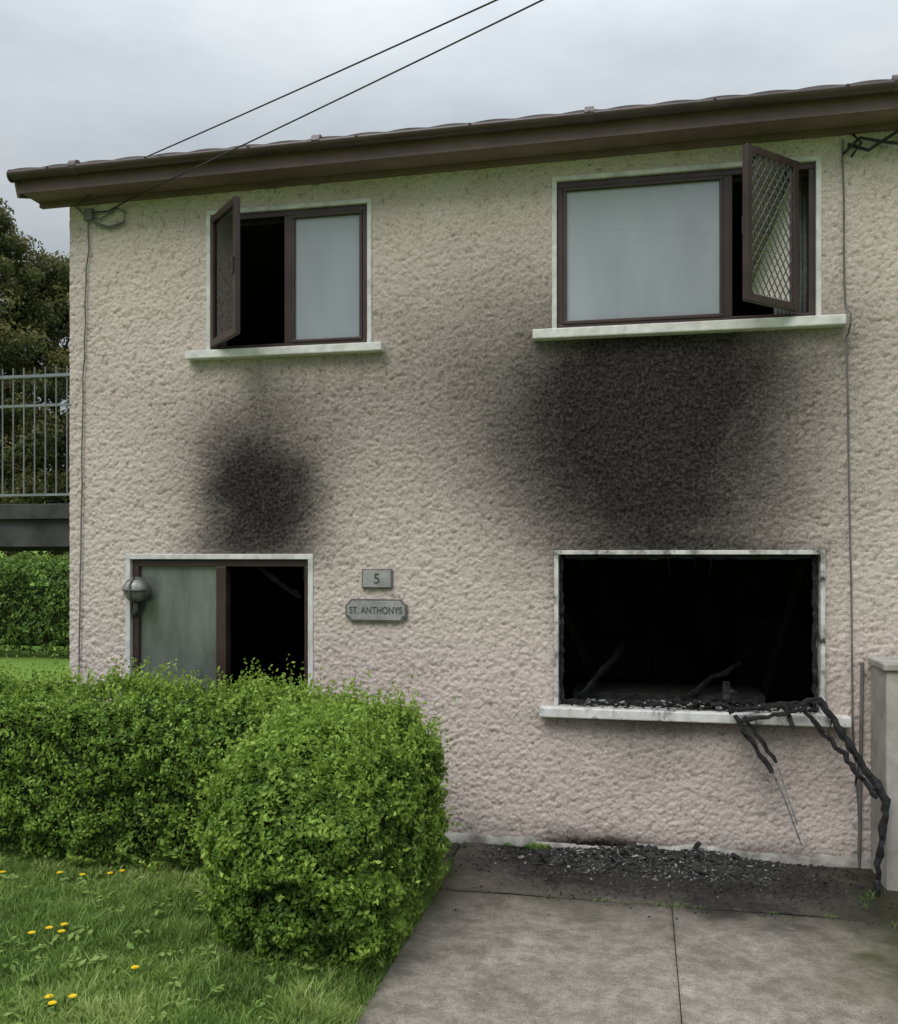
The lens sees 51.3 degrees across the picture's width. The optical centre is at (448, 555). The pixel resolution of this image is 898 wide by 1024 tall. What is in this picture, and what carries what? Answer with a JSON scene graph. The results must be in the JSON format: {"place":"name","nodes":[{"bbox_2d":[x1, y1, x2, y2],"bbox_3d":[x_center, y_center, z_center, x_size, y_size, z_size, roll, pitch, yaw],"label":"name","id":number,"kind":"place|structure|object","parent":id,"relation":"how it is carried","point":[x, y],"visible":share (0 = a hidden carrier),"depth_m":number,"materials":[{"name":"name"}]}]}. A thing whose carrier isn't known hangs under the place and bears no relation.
{"place":"outdoors","nodes":[
{"label":"outdoors","id":0,"kind":"place"},
{"bbox_2d":[0,474,67,585],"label":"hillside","id":1,"kind":"structure","parent":0,"point":[32,583],"depth_m":49.68,"materials":[{"name":"green plant"}]},
{"bbox_2d":[0,645,459,1009],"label":"ground","id":2,"kind":"structure","parent":0,"point":[41,658],"depth_m":18.26,"materials":[{"name":"green plant"}]},
{"bbox_2d":[0,198,69,585],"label":"conifer tree","id":3,"kind":"object","parent":2,"relation":"on","point":[13,248],"visible":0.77,"depth_m":23.70,"materials":[{"name":"green plant"}]},
{"bbox_2d":[0,551,69,657],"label":"boundary hedge","id":4,"kind":"object","parent":2,"relation":"on","point":[35,615],"visible":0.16,"depth_m":19.04,"materials":[{"name":"green plant"}]},
{"bbox_2d":[0,250,69,585],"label":"conifer tree","id":5,"kind":"object","parent":2,"relation":"on","point":[56,270],"visible":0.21,"depth_m":24.96,"materials":[{"name":"green plant"}]},
{"bbox_2d":[0,366,69,550],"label":"raised walkway","id":6,"kind":"structure","parent":2,"relation":"on","point":[34,527],"depth_m":8.15,"materials":[{"name":"metal"}]},
{"bbox_2d":[62,394,69,585],"bbox_3d":[-9.373,-2.533,28.039,4.818,9.286,4.768,0,0,-41],"label":"conifer tree","id":7,"kind":"object","parent":2,"relation":"on","point":[64,465],"depth_m":27.06,"materials":[{"name":"green plant"}]},
{"bbox_2d":[150,559,307,715],"bbox_3d":[-1.044,0.865,9.180,2.850,2.270,4.040,0,0,12],"label":"hall lining","id":8,"kind":"object","parent":2,"relation":"on","point":[267,617],"depth_m":10.89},
{"bbox_2d":[247,658,303,714],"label":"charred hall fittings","id":9,"kind":"object","parent":8,"relation":"in","point":[280,665],"visible":0.1,"depth_m":10.09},
{"bbox_2d":[69,130,897,856],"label":"front wall","id":10,"kind":"structure","parent":2,"relation":"on","point":[463,456],"depth_m":6.65,"materials":[{"name":"beige paint"}]},
{"bbox_2d":[121,577,150,616],"bbox_3d":[-2.401,0.315,7.179,0.200,0.310,0.207,0,0,12],"label":"wall lamp","id":11,"kind":"object","parent":10,"relation":"attached to","point":[136,590],"visible":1,"depth_m":7.13,"materials":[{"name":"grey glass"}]},
{"bbox_2d":[185,342,383,360],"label":"sill","id":12,"kind":"structure","parent":10,"relation":"attached to","point":[292,351],"depth_m":6.91,"materials":[{"name":"white concrete"}]},
{"bbox_2d":[212,204,366,349],"bbox_3d":[-1.193,-2.067,7.032,1.233,1.034,0.076,0,0,12],"label":"window frame","id":13,"kind":"object","parent":12,"relation":"on","point":[286,216],"visible":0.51,"depth_m":6.99,"materials":[{"name":"brown wood"}]},
{"bbox_2d":[210,195,239,347],"bbox_3d":[-1.647,-2.070,6.873,0.400,0.980,0.402,0,0,12],"label":"open casement","id":14,"kind":"object","parent":13,"relation":"attached to","point":[223,275],"depth_m":6.86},
{"bbox_2d":[292,210,361,342],"bbox_3d":[-0.901,-2.067,6.957,0.547,0.950,0.056,0,0,12],"label":"pane bead","id":15,"kind":"object","parent":13,"relation":"attached to","point":[317,215],"visible":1,"depth_m":6.95,"materials":[{"name":"brown wood"}]},
{"bbox_2d":[296,214,358,338],"bbox_3d":[-0.901,-2.067,6.958,0.503,0.906,0.006,0,0,12],"label":"window pane","id":16,"kind":"object","parent":13,"relation":"attached to","point":[327,277],"visible":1,"depth_m":6.96,"materials":[{"name":"grey glass"}]},
{"bbox_2d":[206,198,371,349],"bbox_3d":[-1.187,-2.084,7.063,1.303,1.069,0.184,0,0,12],"label":"window reveal","id":17,"kind":"object","parent":10,"relation":"attached to","point":[325,204],"depth_m":6.93,"materials":[{"name":"white paint"}]},
{"bbox_2d":[345,599,406,621],"bbox_3d":[-0.532,0.398,6.823,0.465,0.165,0.028,0,0,12],"label":"house name sign","id":18,"kind":"object","parent":10,"relation":"attached to","point":[376,610],"visible":1,"depth_m":6.81,"materials":[{"name":"stone"}]},
{"bbox_2d":[362,569,392,588],"bbox_3d":[-0.524,0.167,6.822,0.230,0.143,0.028,0,0,12],"label":"house number plaque","id":19,"kind":"object","parent":10,"relation":"attached to","point":[377,578],"visible":1,"depth_m":6.81,"materials":[{"name":"stone"}]},
{"bbox_2d":[23,110,897,203],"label":"soffit","id":20,"kind":"structure","parent":10,"relation":"attached to","point":[789,126],"depth_m":6.54,"materials":[{"name":"brown wood"}]},
{"bbox_2d":[74,206,125,699],"bbox_3d":[-2.718,-0.802,7.269,0.470,3.904,0.033,0,0,12],"label":"telephone cable","id":21,"kind":"object","parent":20,"relation":"hanging from","point":[88,213],"visible":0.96,"depth_m":7.30,"materials":[{"name":"grey plastic"}]},
{"bbox_2d":[18,93,897,194],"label":"fascia","id":22,"kind":"structure","parent":20,"relation":"attached to","point":[730,117],"depth_m":6.42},
{"bbox_2d":[7,80,893,180],"bbox_3d":[3.607,-2.927,5.663,14.140,0.049,0.100,0,0,12],"label":"gutter","id":23,"kind":"object","parent":22,"relation":"attached to","point":[811,94],"visible":0.98,"depth_m":6.33,"materials":[{"name":"brown plastic"}]},
{"bbox_2d":[533,314,845,340],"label":"sill","id":24,"kind":"structure","parent":10,"relation":"attached to","point":[723,326],"depth_m":6.32,"materials":[{"name":"white concrete"}]},
{"bbox_2d":[557,162,814,327],"bbox_3d":[1.611,-2.107,6.455,1.718,1.044,0.076,0,0,12],"label":"window frame","id":25,"kind":"object","parent":24,"relation":"on","point":[729,175],"visible":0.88,"depth_m":6.36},
{"bbox_2d":[567,180,718,320],"bbox_3d":[1.338,-2.107,6.497,1.036,0.912,0.006,0,0,12],"label":"window pane","id":26,"kind":"object","parent":25,"relation":"attached to","point":[645,251],"visible":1,"depth_m":6.49,"materials":[{"name":"grey glass"}]},
{"bbox_2d":[563,175,722,324],"bbox_3d":[1.338,-2.107,6.496,1.084,0.960,0.056,0,0,12],"label":"pane bead","id":27,"kind":"object","parent":25,"relation":"attached to","point":[645,183],"visible":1,"depth_m":6.47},
{"bbox_2d":[742,143,798,311],"bbox_3d":[2.084,-2.110,6.057,0.392,0.990,0.385,0,0,12],"label":"open casement","id":28,"kind":"object","parent":25,"relation":"attached to","point":[760,251],"depth_m":6.04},
{"bbox_2d":[752,156,791,301],"bbox_3d":[2.085,-2.110,6.056,0.428,0.933,0.006,0,0,-33],"label":"open casement leading","id":29,"kind":"object","parent":28,"relation":"in","point":[770,229],"visible":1,"depth_m":6.05,"materials":[{"name":"grey metal"}]},
{"bbox_2d":[552,155,820,327],"bbox_3d":[1.617,-2.124,6.485,1.788,1.079,0.184,0,0,12],"label":"window reveal","id":30,"kind":"object","parent":24,"relation":"on","point":[816,159],"depth_m":6.41,"materials":[{"name":"white paint"}]},
{"bbox_2d":[221,173,806,345],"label":"reveals","id":31,"kind":"object","parent":30,"relation":"attached to","point":[282,221],"depth_m":7.33,"materials":[{"name":"paint"}]},
{"bbox_2d":[773,177,806,313],"bbox_3d":[2.431,-2.090,6.626,0.260,1.281,0.048,0,0,12],"label":"bedroom curtain","id":32,"kind":"object","parent":31,"relation":"hanging from","point":[802,244],"visible":0.14,"depth_m":6.60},
{"bbox_2d":[539,703,851,727],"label":"sill","id":33,"kind":"structure","parent":10,"relation":"attached to","point":[610,712],"depth_m":6.33,"materials":[{"name":"white concrete"}]},
{"bbox_2d":[559,555,818,711],"bbox_3d":[1.629,0.527,6.464,1.748,1.090,0.104,0,0,12],"label":"burnt window frame","id":34,"kind":"object","parent":33,"relation":"on","point":[727,690],"visible":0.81,"depth_m":6.42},
{"bbox_2d":[554,550,824,713],"bbox_3d":[1.636,0.505,6.481,1.798,1.089,0.184,0,0,12],"label":"window reveal","id":35,"kind":"object","parent":33,"relation":"on","point":[820,584],"depth_m":6.34,"materials":[{"name":"white paint"}]},
{"bbox_2d":[563,696,817,713],"bbox_3d":[1.637,1.010,6.427,1.726,0.101,0.224,0,0,12],"label":"charred debris","id":36,"kind":"object","parent":33,"relation":"on","point":[710,700],"visible":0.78,"depth_m":6.40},
{"bbox_2d":[727,697,890,896],"bbox_3d":[2.316,1.487,6.008,0.991,1.135,0.309,0,0,37],"label":"burnt window sash","id":37,"kind":"object","parent":33,"relation":"on","point":[877,790],"visible":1,"depth_m":5.99,"materials":[{"name":"black wood"}]},
{"bbox_2d":[842,139,857,805],"bbox_3d":[2.640,-0.500,6.123,0.112,4.500,0.110,0,0,12],"label":"wall cable","id":38,"kind":"object","parent":10,"relation":"attached to","point":[848,310],"depth_m":6.17,"materials":[{"name":"grey plastic"}]},
{"bbox_2d":[857,662,863,867],"bbox_3d":[2.708,1.375,6.155,0.044,1.350,0.024,0,0,12],"label":"waste pipe","id":39,"kind":"object","parent":10,"relation":"attached to","point":[861,754],"visible":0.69,"depth_m":6.15,"materials":[{"name":"grey plastic"}]},
{"bbox_2d":[842,130,897,157],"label":"cable bundle","id":40,"kind":"object","parent":10,"relation":"attached to","point":[878,143],"visible":1,"depth_m":6.11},
{"bbox_2d":[444,832,870,868],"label":"wall plinth","id":41,"kind":"structure","parent":2,"relation":"on","point":[850,861],"depth_m":6.32,"materials":[{"name":"grey concrete"}]},
{"bbox_2d":[560,555,813,706],"bbox_3d":[2.065,0.865,8.539,3.200,2.270,4.040,0,0,12],"label":"living room lining","id":42,"kind":"object","parent":2,"relation":"on","point":[677,616],"visible":0.09,"depth_m":10.50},
{"bbox_2d":[573,558,792,704],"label":"collapsed ceiling remains","id":43,"kind":"object","parent":42,"relation":"on","point":[596,690],"visible":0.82,"depth_m":7.22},
{"bbox_2d":[560,559,809,704],"bbox_3d":[1.936,0.866,8.586,2.872,2.268,3.800,0,0,12],"label":"charred furniture","id":44,"kind":"object","parent":42,"relation":"on","point":[770,651],"visible":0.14,"depth_m":9.18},
{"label":"utility pole","id":45,"kind":"object","parent":2,"relation":"on","visible":0},
{"bbox_2d":[76,0,543,212],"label":"overhead cable","id":46,"kind":"object","parent":45,"relation":"attached to","point":[464,14],"visible":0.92,"depth_m":5.74,"materials":[{"name":"black rubber"}]},
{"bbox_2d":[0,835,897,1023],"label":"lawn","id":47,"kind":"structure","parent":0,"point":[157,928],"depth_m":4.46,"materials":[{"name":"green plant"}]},
{"bbox_2d":[0,869,138,1006],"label":"dandelion flowers","id":48,"kind":"object","parent":47,"relation":"on","point":[71,995],"visible":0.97,"depth_m":4.70,"materials":[{"name":"yellow plant"}]},
{"bbox_2d":[0,645,467,973],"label":"privet hedge","id":49,"kind":"object","parent":47,"relation":"on","point":[297,815],"visible":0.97,"depth_m":5.23,"materials":[{"name":"green plant"}]},
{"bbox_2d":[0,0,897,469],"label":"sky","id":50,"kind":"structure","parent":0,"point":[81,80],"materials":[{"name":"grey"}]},
{"bbox_2d":[11,79,891,169],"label":"front roof slope","id":51,"kind":"structure","parent":0,"point":[467,123],"depth_m":6.37,"materials":[{"name":"tile"}]},
{"bbox_2d":[14,180,29,198],"bbox_3d":[-2.545,-3.459,10.836,0.024,1.440,7.589,0,0,12],"label":"bargeboard","id":52,"kind":"object","parent":51,"relation":"attached to","point":[19,195],"visible":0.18,"depth_m":7.16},
{"bbox_2d":[6,74,897,182],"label":"gutter fittings","id":53,"kind":"object","parent":51,"relation":"attached to","point":[589,119],"visible":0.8,"depth_m":6.55,"materials":[{"name":"brown plastic"}]},
{"bbox_2d":[39,122,897,208],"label":"soffit batten","id":54,"kind":"object","parent":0,"point":[561,157],"visible":1,"depth_m":6.63,"materials":[{"name":"brown wood"}]},
{"bbox_2d":[352,843,897,1023],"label":"driveway","id":55,"kind":"structure","parent":0,"point":[499,956],"depth_m":4.84,"materials":[{"name":"concrete"}]},
{"bbox_2d":[445,841,896,926],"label":"burnt debris","id":56,"kind":"object","parent":55,"relation":"on","point":[714,867],"visible":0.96,"depth_m":6.12,"materials":[{"name":"black"}]},
{"bbox_2d":[871,665,897,890],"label":"pier","id":57,"kind":"structure","parent":55,"relation":"on","point":[884,727],"depth_m":5.75,"materials":[{"name":"concrete"}]},
{"bbox_2d":[868,657,897,670],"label":"coping","id":58,"kind":"object","parent":57,"relation":"on","point":[886,663],"visible":1,"depth_m":5.85,"materials":[{"name":"concrete"}]},
{"bbox_3d":[-1.736,2.015,7.183,1.524,0.070,0.230,0,0,12],"label":"door step","id":59,"kind":"object","parent":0,"visible":0},
{"bbox_2d":[125,554,313,710],"bbox_3d":[-1.738,0.988,7.176,1.528,2.004,0.184,0,0,12],"label":"doorway reveal","id":60,"kind":"object","parent":59,"relation":"on","point":[129,558],"visible":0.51,"depth_m":7.10,"materials":[{"name":"white paint"}]},
{"bbox_2d":[133,560,307,713],"bbox_3d":[-1.744,1.006,7.149,1.438,1.949,0.100,0,0,12],"label":"patio door frame","id":61,"kind":"object","parent":60,"relation":"attached to","point":[223,614],"visible":0.36,"depth_m":7.10,"materials":[{"name":"brown wood"}]},
{"bbox_2d":[141,566,215,714],"bbox_3d":[-2.078,0.966,7.221,0.654,1.769,0.006,0,0,12],"label":"patio door glass","id":62,"kind":"object","parent":61,"relation":"in","point":[178,613],"visible":0.36,"depth_m":7.22,"materials":[{"name":"glass"}]},
{"bbox_2d":[256,567,303,598],"bbox_3d":[-1.164,0.455,7.206,0.591,0.799,0.301,0,0,-29],"label":"melted door trim","id":63,"kind":"structure","parent":61,"relation":"attached to","point":[282,585],"depth_m":7.22,"materials":[{"name":"black plastic"}]}
]}

